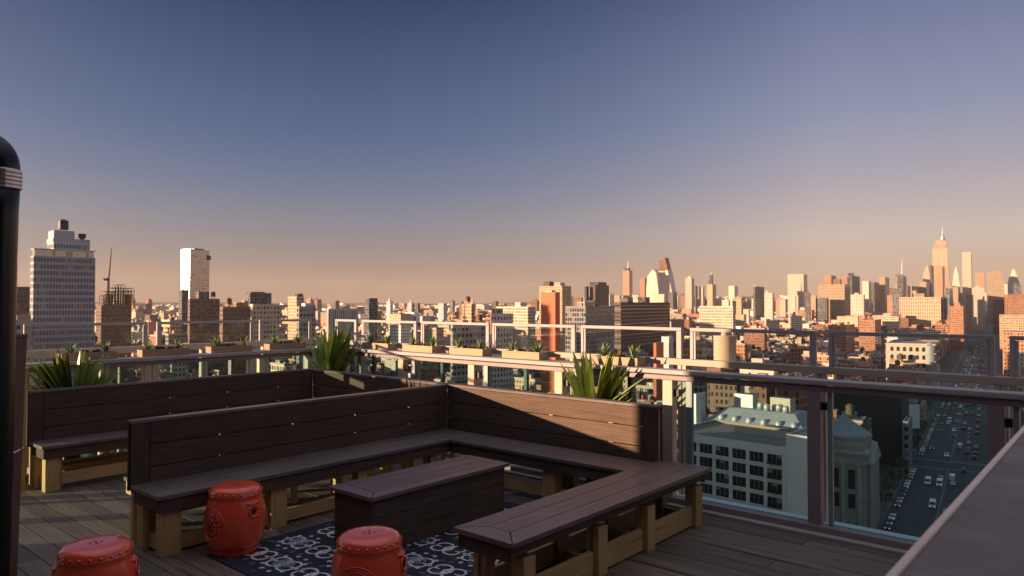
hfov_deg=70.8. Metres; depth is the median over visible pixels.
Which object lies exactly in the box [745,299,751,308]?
building
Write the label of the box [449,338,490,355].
planter box
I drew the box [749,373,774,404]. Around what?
building
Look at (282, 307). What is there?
building
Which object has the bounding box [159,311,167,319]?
building
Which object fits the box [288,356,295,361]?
building
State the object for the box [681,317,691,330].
building
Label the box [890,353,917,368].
building
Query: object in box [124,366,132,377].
building
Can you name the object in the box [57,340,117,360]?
planter box
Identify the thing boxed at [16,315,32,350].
building
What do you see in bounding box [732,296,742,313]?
building
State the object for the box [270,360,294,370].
building
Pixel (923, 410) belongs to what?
building
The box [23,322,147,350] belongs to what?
wind screen
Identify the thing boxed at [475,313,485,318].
building
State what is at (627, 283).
skyscraper
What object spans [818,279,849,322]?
building
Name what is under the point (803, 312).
building
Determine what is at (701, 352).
building
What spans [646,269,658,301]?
skyscraper
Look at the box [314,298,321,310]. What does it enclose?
building
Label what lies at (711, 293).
skyscraper
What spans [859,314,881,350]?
building
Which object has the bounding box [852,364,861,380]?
building
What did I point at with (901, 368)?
building
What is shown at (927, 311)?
building
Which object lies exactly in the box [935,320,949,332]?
building
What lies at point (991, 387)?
pavement
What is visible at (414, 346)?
planter box
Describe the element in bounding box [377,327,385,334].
building
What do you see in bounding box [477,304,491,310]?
building
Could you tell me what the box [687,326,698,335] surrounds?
building
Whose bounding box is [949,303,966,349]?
building
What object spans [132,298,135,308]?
building
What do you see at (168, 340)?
building
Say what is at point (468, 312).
building
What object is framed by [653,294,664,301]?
building
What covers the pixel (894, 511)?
car
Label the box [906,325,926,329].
building
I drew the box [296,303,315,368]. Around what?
building
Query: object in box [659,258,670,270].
steel crown
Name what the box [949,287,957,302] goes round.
building
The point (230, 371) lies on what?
planter shelf
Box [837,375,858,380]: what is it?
building
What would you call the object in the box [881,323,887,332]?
building
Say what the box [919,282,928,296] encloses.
building
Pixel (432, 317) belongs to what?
building
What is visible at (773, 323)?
building
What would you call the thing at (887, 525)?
car
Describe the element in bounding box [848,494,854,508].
window
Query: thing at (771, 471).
window
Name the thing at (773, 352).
building
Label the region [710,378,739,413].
building
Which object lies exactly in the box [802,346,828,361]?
building
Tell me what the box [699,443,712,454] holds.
window
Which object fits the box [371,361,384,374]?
building
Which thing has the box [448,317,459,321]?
building
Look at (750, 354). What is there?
building
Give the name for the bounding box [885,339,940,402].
ornate building
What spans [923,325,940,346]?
building
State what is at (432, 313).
building
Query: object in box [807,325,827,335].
building
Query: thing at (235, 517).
drum stool
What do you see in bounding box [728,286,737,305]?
skyscraper
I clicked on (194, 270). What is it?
glass tower
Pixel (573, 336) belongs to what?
railing
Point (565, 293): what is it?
building
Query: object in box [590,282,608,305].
building
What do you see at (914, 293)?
building
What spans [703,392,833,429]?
mansard building
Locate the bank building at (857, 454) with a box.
[833,414,880,528]
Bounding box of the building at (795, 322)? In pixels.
[788,312,802,334]
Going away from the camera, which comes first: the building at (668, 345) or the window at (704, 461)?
the window at (704, 461)
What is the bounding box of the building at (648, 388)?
[636,379,653,393]
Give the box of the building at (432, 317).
[423,313,434,320]
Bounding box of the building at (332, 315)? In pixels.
[326,309,357,371]
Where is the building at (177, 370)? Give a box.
[166,359,185,378]
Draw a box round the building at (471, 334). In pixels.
[451,314,486,385]
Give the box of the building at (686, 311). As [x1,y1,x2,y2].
[682,308,691,314]
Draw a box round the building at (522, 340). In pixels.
[516,332,528,348]
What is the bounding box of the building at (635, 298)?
[633,294,639,301]
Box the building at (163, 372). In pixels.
[158,368,165,375]
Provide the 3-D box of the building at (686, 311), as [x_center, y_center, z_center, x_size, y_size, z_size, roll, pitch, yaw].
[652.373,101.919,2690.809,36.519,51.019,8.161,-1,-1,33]
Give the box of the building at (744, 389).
[740,358,777,395]
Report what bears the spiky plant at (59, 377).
on the deck floor
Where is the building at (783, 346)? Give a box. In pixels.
[772,343,790,349]
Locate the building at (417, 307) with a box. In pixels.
[415,303,419,321]
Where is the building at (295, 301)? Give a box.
[288,294,303,358]
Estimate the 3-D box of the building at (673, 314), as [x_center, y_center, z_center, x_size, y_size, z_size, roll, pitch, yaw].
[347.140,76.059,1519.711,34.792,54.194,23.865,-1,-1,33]
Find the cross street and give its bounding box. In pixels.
[913,346,1022,459]
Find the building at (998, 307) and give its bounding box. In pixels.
[993,300,1004,332]
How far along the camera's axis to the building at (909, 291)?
4326.55 m
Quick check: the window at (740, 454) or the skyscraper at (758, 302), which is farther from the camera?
the skyscraper at (758, 302)
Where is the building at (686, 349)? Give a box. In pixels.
[673,339,691,406]
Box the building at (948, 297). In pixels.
[944,288,952,320]
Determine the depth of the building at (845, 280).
2405.84 m
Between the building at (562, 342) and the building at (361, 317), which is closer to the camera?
the building at (562, 342)
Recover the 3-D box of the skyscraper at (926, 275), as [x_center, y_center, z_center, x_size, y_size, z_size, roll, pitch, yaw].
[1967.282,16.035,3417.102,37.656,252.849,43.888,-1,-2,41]
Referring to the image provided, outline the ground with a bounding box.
[879,307,1023,496]
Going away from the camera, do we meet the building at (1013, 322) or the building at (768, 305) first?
the building at (1013, 322)
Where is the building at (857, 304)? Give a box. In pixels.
[851,293,864,315]
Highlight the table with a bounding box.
[329,455,509,546]
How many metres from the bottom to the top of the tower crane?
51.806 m
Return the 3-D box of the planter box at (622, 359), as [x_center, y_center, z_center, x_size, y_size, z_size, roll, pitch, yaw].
[0.938,0.586,6.433,0.480,0.196,0.202,-1,-2,41]
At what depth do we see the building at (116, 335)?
649.04 m
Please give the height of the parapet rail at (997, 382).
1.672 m
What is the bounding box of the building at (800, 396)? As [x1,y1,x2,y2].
[777,363,814,410]
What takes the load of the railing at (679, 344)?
on the parapet rail at (997, 382)
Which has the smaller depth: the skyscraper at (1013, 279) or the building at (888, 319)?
the building at (888, 319)
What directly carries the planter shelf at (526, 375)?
attached to the parapet rail at (997, 382)
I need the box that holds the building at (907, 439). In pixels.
[903,415,912,475]
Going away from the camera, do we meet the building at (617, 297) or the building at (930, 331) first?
the building at (930, 331)
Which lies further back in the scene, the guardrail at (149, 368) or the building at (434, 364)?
the building at (434, 364)
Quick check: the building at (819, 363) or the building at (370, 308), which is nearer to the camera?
the building at (819, 363)
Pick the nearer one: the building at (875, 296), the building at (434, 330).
the building at (434, 330)
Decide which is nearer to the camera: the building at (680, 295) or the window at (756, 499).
the window at (756, 499)
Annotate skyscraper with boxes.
[623,268,632,297]
[640,278,646,296]
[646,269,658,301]
[658,270,677,308]
[668,292,676,308]
[685,277,693,313]
[695,286,697,313]
[699,286,704,305]
[707,275,715,305]
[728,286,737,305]
[753,285,763,317]
[788,274,806,314]
[896,262,906,296]
[923,265,929,296]
[930,265,933,296]
[932,227,950,296]
[937,258,944,296]
[952,267,960,292]
[962,251,971,305]
[975,273,984,305]
[987,271,1004,322]
[1007,269,1018,293]
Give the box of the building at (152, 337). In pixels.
[149,326,163,344]
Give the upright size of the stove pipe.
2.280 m
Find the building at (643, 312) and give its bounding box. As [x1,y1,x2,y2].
[613,297,669,356]
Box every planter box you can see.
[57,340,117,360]
[137,337,189,356]
[205,335,252,352]
[264,334,305,349]
[361,333,396,349]
[402,334,440,352]
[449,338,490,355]
[502,339,547,359]
[592,342,644,366]
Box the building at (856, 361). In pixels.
[850,358,872,381]
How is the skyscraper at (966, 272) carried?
on the ground
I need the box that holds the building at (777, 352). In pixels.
[768,347,787,358]
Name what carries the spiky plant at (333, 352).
on the deck floor
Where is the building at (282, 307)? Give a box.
[279,305,286,312]
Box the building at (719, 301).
[716,297,721,305]
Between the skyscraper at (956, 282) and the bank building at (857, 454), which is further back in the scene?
the skyscraper at (956, 282)
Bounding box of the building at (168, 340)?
[161,330,182,344]
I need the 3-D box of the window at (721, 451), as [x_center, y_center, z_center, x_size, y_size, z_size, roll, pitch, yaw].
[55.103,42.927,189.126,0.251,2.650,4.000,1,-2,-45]
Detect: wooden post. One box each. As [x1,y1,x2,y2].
[11,334,27,575]
[21,367,28,489]
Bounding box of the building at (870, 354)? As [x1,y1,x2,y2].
[849,351,874,357]
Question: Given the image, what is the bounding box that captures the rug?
[206,501,628,575]
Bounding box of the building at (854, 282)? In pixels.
[848,273,859,314]
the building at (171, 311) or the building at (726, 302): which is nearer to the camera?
the building at (726, 302)
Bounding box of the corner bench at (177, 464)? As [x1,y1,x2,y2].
[127,379,662,557]
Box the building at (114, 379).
[98,353,118,382]
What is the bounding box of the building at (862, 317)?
[846,315,865,319]
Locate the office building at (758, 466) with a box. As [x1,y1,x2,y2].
[677,420,807,515]
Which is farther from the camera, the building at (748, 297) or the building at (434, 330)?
the building at (748, 297)
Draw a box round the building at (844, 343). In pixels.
[828,322,854,353]
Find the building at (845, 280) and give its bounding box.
[839,277,848,284]
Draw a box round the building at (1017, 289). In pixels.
[1014,283,1021,293]
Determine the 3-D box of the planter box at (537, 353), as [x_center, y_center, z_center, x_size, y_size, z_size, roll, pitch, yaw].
[0.136,0.602,7.148,0.511,0.194,0.203,-1,-2,41]
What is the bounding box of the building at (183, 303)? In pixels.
[179,290,188,343]
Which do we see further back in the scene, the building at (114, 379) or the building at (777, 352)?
the building at (777, 352)
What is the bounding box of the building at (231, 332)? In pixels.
[219,298,250,374]
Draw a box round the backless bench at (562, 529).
[453,460,711,575]
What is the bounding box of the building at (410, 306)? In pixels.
[407,300,413,311]
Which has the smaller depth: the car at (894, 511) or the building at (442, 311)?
the car at (894, 511)
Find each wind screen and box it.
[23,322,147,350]
[156,320,253,344]
[259,319,311,340]
[335,319,357,340]
[362,320,417,342]
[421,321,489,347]
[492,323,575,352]
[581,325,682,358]
[690,328,816,365]
[828,331,994,375]
[1009,336,1023,376]
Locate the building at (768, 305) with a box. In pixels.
[764,291,773,325]
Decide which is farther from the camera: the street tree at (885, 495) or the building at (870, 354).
the building at (870, 354)
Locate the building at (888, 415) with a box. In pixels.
[834,387,908,465]
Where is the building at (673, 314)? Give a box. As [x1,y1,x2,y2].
[670,311,686,319]
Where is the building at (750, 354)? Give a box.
[743,352,769,362]
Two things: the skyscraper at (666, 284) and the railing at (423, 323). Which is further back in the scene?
the skyscraper at (666, 284)
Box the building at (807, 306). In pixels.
[805,290,810,322]
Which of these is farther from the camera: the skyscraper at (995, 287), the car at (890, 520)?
the skyscraper at (995, 287)
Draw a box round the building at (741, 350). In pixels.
[735,335,747,359]
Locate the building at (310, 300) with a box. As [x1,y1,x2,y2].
[306,297,313,305]
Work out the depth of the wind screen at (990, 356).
4.96 m
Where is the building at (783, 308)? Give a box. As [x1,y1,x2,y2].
[780,298,786,316]
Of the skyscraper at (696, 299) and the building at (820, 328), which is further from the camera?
the skyscraper at (696, 299)
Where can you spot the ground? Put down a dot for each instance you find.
(946, 366)
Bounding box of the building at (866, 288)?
[862,281,871,311]
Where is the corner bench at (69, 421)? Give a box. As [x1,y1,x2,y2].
[26,368,410,492]
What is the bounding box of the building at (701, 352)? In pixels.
[685,336,706,399]
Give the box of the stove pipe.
[0,136,22,575]
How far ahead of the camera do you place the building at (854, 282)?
2231.39 m
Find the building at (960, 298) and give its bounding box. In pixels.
[958,293,962,305]
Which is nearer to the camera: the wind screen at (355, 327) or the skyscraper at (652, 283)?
the wind screen at (355, 327)
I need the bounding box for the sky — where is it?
[0,0,1023,303]
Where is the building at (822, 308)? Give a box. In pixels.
[816,298,828,322]
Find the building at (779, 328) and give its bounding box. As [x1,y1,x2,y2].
[768,326,784,336]
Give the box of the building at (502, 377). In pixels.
[491,308,512,389]
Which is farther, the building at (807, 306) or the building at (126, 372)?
the building at (807, 306)
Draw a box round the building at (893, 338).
[887,330,906,341]
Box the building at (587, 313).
[565,301,614,385]
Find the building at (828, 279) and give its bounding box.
[824,275,835,284]
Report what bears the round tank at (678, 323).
on the building at (686, 349)
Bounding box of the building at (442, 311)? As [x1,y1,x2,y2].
[438,303,446,321]
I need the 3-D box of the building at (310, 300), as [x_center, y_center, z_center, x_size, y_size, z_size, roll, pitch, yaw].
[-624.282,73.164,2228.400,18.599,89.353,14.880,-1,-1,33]
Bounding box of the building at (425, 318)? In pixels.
[420,316,430,321]
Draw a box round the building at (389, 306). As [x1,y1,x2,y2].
[386,298,392,323]
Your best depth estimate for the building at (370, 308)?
803.36 m
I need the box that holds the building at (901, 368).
[886,359,917,402]
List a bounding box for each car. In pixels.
[884,523,891,529]
[886,518,893,524]
[889,513,895,519]
[891,509,897,515]
[895,501,901,506]
[925,476,930,483]
[929,498,935,507]
[936,478,942,485]
[949,473,955,480]
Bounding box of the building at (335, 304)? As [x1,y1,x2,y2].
[331,301,339,308]
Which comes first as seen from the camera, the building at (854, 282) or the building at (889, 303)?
the building at (889, 303)
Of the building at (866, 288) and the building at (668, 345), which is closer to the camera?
the building at (668, 345)
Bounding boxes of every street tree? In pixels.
[880,475,898,498]
[880,487,892,508]
[889,468,902,484]
[893,456,908,471]
[912,432,921,445]
[912,435,919,447]
[913,424,925,434]
[920,420,928,427]
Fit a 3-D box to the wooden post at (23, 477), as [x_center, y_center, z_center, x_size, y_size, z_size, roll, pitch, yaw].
[-4.381,1.245,6.396,0.130,1.075,0.110,-1,-2,41]
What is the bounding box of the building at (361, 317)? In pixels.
[360,314,363,324]
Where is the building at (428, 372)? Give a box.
[421,361,436,380]
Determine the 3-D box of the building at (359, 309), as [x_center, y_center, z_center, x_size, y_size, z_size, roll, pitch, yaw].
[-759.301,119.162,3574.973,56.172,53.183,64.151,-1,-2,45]
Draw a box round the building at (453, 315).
[448,314,458,318]
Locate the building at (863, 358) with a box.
[861,357,877,381]
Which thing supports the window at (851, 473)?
in the bank building at (857, 454)
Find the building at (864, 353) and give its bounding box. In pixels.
[846,351,872,359]
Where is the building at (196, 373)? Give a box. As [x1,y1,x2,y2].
[193,371,209,375]
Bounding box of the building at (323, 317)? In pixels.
[321,312,325,323]
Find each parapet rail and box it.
[26,339,312,473]
[312,338,1023,540]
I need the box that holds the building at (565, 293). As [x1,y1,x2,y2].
[539,281,570,333]
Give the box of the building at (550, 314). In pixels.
[541,290,559,392]
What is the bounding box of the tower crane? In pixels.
[103,248,111,303]
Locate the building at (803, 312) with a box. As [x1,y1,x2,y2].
[799,310,813,319]
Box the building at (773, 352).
[766,350,788,358]
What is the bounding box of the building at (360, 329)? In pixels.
[358,325,361,333]
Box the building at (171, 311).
[159,310,174,313]
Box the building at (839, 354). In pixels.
[822,348,845,357]
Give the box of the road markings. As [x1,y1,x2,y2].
[907,344,984,532]
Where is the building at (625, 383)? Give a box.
[620,376,635,390]
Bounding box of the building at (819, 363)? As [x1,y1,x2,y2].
[801,357,836,408]
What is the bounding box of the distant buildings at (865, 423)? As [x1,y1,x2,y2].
[62,284,1023,459]
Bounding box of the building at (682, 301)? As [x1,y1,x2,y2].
[681,296,694,309]
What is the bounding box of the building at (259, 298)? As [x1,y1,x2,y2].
[247,292,271,306]
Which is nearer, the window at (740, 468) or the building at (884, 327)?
the window at (740, 468)
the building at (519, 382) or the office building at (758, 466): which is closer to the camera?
the office building at (758, 466)
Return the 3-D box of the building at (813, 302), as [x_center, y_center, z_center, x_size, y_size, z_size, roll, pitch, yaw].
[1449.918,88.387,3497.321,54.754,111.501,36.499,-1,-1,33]
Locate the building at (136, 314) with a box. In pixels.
[132,310,142,318]
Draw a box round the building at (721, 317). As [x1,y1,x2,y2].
[699,306,735,337]
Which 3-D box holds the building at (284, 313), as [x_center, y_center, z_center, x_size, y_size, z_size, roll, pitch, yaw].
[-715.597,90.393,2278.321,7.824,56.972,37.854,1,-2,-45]
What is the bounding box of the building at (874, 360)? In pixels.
[855,356,877,381]
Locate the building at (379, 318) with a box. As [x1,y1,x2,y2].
[378,314,380,327]
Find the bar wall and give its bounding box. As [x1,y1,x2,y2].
[886,426,1023,575]
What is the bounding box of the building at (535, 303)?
[531,299,538,310]
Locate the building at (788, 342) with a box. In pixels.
[773,338,794,345]
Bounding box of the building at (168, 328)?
[161,317,182,333]
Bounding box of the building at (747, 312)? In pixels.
[743,310,749,316]
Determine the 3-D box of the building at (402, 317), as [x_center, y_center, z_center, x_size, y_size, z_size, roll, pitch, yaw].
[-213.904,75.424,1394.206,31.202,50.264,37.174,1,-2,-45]
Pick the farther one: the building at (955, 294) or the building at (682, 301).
the building at (682, 301)
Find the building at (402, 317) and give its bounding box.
[389,314,413,326]
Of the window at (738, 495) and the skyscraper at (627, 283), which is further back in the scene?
the skyscraper at (627, 283)
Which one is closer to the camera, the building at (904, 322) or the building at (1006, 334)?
the building at (1006, 334)
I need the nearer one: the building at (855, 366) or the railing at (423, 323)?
the railing at (423, 323)
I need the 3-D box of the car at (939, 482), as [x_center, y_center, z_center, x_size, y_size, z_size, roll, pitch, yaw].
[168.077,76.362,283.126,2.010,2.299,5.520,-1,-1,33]
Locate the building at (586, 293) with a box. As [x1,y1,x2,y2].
[584,286,588,301]
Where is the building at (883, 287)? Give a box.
[879,277,889,314]
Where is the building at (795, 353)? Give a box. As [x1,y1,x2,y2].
[788,338,809,372]
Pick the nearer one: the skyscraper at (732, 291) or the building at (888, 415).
the building at (888, 415)
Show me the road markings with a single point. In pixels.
(951, 458)
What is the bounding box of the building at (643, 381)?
[636,378,646,383]
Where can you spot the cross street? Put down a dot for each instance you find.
(930, 409)
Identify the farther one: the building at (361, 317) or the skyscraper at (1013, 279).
the skyscraper at (1013, 279)
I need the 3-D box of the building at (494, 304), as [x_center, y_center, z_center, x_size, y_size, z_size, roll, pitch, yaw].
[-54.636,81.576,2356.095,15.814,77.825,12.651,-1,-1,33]
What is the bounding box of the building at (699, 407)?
[694,392,705,423]
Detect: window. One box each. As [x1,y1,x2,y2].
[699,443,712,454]
[700,456,712,468]
[700,483,712,495]
[705,471,712,481]
[715,446,728,457]
[715,459,728,470]
[715,473,728,484]
[715,486,728,498]
[731,462,745,474]
[732,448,745,460]
[732,475,745,487]
[732,489,745,501]
[749,451,763,463]
[749,465,763,477]
[749,479,763,491]
[749,493,763,505]
[767,453,781,466]
[767,468,781,480]
[767,482,781,494]
[768,496,782,509]
[834,468,838,486]
[834,492,838,506]
[848,469,854,489]
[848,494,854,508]
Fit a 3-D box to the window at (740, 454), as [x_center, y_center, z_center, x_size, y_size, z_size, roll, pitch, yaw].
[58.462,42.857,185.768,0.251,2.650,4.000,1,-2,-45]
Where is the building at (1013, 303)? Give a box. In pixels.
[1004,294,1023,313]
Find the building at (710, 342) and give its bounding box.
[701,335,713,349]
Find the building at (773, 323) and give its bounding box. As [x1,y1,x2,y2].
[766,319,779,327]
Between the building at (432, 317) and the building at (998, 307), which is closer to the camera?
the building at (998, 307)
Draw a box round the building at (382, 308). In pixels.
[378,306,385,310]
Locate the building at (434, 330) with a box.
[425,324,443,352]
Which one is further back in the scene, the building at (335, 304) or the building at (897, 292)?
the building at (335, 304)
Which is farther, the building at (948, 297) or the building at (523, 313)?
the building at (948, 297)
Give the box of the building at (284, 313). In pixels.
[282,308,287,318]
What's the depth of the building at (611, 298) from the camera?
3479.73 m
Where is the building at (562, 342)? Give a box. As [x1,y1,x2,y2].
[560,334,564,360]
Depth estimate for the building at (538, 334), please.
1045.69 m
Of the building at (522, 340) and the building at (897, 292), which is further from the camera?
the building at (897, 292)
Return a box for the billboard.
[909,403,919,450]
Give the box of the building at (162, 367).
[152,360,165,370]
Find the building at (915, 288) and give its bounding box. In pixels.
[912,286,918,296]
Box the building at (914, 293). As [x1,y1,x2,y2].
[912,291,924,296]
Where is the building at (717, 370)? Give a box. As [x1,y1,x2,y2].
[707,361,742,414]
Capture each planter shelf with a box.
[26,347,309,451]
[355,347,652,401]
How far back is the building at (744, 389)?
328.66 m
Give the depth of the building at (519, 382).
492.66 m
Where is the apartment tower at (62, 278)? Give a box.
[30,219,95,388]
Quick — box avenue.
[880,319,988,537]
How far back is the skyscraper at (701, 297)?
3005.54 m
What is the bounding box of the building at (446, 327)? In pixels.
[438,320,450,331]
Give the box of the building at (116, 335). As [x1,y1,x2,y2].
[96,286,133,356]
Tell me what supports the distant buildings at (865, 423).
on the ground
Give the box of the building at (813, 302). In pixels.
[811,296,816,308]
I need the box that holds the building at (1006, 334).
[1002,330,1023,375]
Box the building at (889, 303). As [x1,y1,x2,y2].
[887,295,892,315]
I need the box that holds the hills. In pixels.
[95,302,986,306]
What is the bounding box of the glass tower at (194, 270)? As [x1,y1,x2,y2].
[181,248,210,298]
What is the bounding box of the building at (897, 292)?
[892,285,901,315]
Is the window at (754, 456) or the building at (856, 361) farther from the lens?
the building at (856, 361)
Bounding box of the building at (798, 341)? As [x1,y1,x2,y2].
[795,337,809,346]
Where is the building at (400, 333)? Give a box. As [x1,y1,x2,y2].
[389,323,410,342]
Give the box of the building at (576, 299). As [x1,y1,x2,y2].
[573,296,582,305]
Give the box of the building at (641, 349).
[623,345,648,365]
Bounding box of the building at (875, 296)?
[871,282,879,311]
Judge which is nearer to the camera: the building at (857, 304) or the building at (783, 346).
the building at (783, 346)
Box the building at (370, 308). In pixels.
[364,298,377,352]
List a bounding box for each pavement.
[876,331,974,529]
[989,324,993,389]
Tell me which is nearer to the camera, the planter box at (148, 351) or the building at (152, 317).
the planter box at (148, 351)
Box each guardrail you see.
[26,347,317,481]
[345,347,1023,554]
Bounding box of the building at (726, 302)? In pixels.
[722,298,729,305]
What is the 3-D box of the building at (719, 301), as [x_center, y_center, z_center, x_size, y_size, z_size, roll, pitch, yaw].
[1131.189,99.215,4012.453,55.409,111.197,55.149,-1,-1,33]
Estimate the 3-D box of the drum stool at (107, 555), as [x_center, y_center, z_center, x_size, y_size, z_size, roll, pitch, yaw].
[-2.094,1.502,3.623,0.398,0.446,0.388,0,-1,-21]
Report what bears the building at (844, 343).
on the ground
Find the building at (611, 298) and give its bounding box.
[609,293,613,305]
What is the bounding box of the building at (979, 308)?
[972,286,984,330]
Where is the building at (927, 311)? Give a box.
[899,297,943,330]
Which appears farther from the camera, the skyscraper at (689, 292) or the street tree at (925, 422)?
the skyscraper at (689, 292)
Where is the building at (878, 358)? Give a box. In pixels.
[875,355,880,368]
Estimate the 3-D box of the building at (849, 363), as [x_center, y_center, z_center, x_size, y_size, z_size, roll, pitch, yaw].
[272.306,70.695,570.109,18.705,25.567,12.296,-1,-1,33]
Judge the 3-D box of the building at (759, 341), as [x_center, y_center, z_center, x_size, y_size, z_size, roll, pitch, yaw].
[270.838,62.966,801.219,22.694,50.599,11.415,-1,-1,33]
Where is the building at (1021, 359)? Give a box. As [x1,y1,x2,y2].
[1019,352,1023,368]
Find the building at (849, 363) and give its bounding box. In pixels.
[842,360,869,381]
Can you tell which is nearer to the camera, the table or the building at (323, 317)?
the table
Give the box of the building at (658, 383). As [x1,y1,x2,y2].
[653,342,663,400]
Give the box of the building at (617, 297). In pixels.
[614,295,621,300]
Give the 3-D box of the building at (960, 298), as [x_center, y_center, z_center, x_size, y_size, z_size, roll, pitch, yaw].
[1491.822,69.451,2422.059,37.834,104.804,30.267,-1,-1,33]
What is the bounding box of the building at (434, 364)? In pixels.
[426,361,438,369]
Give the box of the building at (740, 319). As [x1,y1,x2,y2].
[736,314,746,325]
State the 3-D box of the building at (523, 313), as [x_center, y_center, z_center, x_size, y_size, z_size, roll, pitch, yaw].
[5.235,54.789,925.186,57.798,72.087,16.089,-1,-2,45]
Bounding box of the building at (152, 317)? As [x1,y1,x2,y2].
[145,315,157,321]
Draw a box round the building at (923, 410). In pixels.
[920,400,926,424]
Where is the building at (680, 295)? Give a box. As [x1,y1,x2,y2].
[679,294,684,309]
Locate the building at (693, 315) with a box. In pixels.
[688,314,698,317]
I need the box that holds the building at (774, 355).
[756,351,776,362]
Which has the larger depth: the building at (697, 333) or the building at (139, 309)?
the building at (139, 309)
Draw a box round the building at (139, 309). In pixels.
[132,307,151,313]
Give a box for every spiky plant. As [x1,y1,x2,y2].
[27,347,119,470]
[304,324,359,372]
[561,351,644,482]
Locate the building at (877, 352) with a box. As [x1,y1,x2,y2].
[863,349,881,358]
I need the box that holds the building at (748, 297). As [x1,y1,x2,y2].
[743,296,752,308]
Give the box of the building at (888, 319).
[878,313,900,330]
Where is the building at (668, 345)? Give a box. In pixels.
[661,336,672,374]
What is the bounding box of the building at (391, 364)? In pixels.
[384,354,397,374]
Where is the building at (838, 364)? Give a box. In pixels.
[836,361,842,366]
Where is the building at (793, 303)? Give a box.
[791,295,795,315]
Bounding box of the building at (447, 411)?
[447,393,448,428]
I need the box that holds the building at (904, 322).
[894,314,909,327]
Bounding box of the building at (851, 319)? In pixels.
[837,316,858,328]
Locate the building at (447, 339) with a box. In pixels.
[444,335,450,345]
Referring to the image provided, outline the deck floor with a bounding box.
[17,458,903,575]
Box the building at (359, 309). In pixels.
[350,307,363,311]
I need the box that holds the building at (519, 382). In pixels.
[514,374,540,388]
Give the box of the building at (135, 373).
[128,366,141,381]
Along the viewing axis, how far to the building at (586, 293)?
1151.42 m
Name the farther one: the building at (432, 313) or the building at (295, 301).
the building at (432, 313)
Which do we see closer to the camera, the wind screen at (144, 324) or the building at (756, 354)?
the wind screen at (144, 324)
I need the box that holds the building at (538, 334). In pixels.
[535,327,540,342]
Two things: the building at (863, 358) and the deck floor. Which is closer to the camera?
the deck floor
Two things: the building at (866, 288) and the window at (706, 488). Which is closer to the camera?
the window at (706, 488)
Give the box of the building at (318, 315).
[316,311,322,319]
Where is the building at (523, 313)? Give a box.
[496,303,534,346]
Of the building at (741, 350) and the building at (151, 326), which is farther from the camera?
the building at (151, 326)
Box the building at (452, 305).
[450,299,454,311]
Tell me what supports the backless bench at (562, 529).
on the deck floor
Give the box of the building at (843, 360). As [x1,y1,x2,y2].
[836,358,848,366]
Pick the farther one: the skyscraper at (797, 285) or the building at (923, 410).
the skyscraper at (797, 285)
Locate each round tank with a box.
[671,319,684,341]
[713,332,735,368]
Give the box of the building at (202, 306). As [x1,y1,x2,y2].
[187,291,219,370]
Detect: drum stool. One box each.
[51,535,139,575]
[203,480,266,557]
[331,525,406,575]
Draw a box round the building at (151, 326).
[147,320,155,338]
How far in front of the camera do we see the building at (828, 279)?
2308.64 m
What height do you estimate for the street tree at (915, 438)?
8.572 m
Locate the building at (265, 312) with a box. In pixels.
[250,304,278,372]
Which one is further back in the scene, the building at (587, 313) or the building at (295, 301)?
the building at (295, 301)
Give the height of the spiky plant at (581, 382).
1.250 m
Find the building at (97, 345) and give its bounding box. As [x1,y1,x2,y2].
[94,335,101,376]
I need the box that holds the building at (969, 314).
[966,294,973,334]
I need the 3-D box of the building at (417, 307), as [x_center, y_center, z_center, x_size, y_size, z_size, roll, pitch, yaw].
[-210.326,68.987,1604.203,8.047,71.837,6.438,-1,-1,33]
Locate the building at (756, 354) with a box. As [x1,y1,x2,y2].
[747,344,767,357]
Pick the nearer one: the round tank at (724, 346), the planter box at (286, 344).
the planter box at (286, 344)
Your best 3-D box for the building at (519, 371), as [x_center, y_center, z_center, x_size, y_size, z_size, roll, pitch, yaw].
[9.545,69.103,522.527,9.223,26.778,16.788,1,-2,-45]
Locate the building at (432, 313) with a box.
[427,310,436,315]
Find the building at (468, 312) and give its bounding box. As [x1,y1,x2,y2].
[462,296,474,321]
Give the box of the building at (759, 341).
[744,322,766,352]
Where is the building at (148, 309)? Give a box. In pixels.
[145,303,150,314]
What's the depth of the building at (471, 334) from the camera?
406.67 m
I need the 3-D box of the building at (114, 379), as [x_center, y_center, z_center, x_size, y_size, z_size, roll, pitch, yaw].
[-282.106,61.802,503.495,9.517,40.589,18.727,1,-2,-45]
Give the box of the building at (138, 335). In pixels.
[134,329,142,338]
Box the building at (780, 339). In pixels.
[777,337,794,342]
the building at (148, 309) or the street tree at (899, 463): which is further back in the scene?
the building at (148, 309)
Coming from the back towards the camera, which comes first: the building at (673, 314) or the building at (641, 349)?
the building at (673, 314)
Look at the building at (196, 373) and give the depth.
547.55 m
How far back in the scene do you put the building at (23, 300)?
524.55 m
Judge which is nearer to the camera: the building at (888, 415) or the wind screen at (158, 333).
the wind screen at (158, 333)
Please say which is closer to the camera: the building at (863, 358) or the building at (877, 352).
the building at (863, 358)
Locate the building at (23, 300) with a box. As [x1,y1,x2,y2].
[17,287,29,314]
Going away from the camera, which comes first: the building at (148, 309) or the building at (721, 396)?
the building at (721, 396)
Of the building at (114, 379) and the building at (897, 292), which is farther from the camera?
the building at (897, 292)
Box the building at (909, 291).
[907,286,911,296]
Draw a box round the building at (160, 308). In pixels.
[152,305,165,311]
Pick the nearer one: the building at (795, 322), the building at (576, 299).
the building at (795, 322)
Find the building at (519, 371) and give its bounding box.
[513,368,536,377]
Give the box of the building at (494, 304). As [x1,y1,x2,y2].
[492,301,497,307]
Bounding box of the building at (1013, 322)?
[999,314,1023,354]
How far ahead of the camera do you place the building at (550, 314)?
432.17 m
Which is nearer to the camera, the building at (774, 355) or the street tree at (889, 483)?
the street tree at (889, 483)

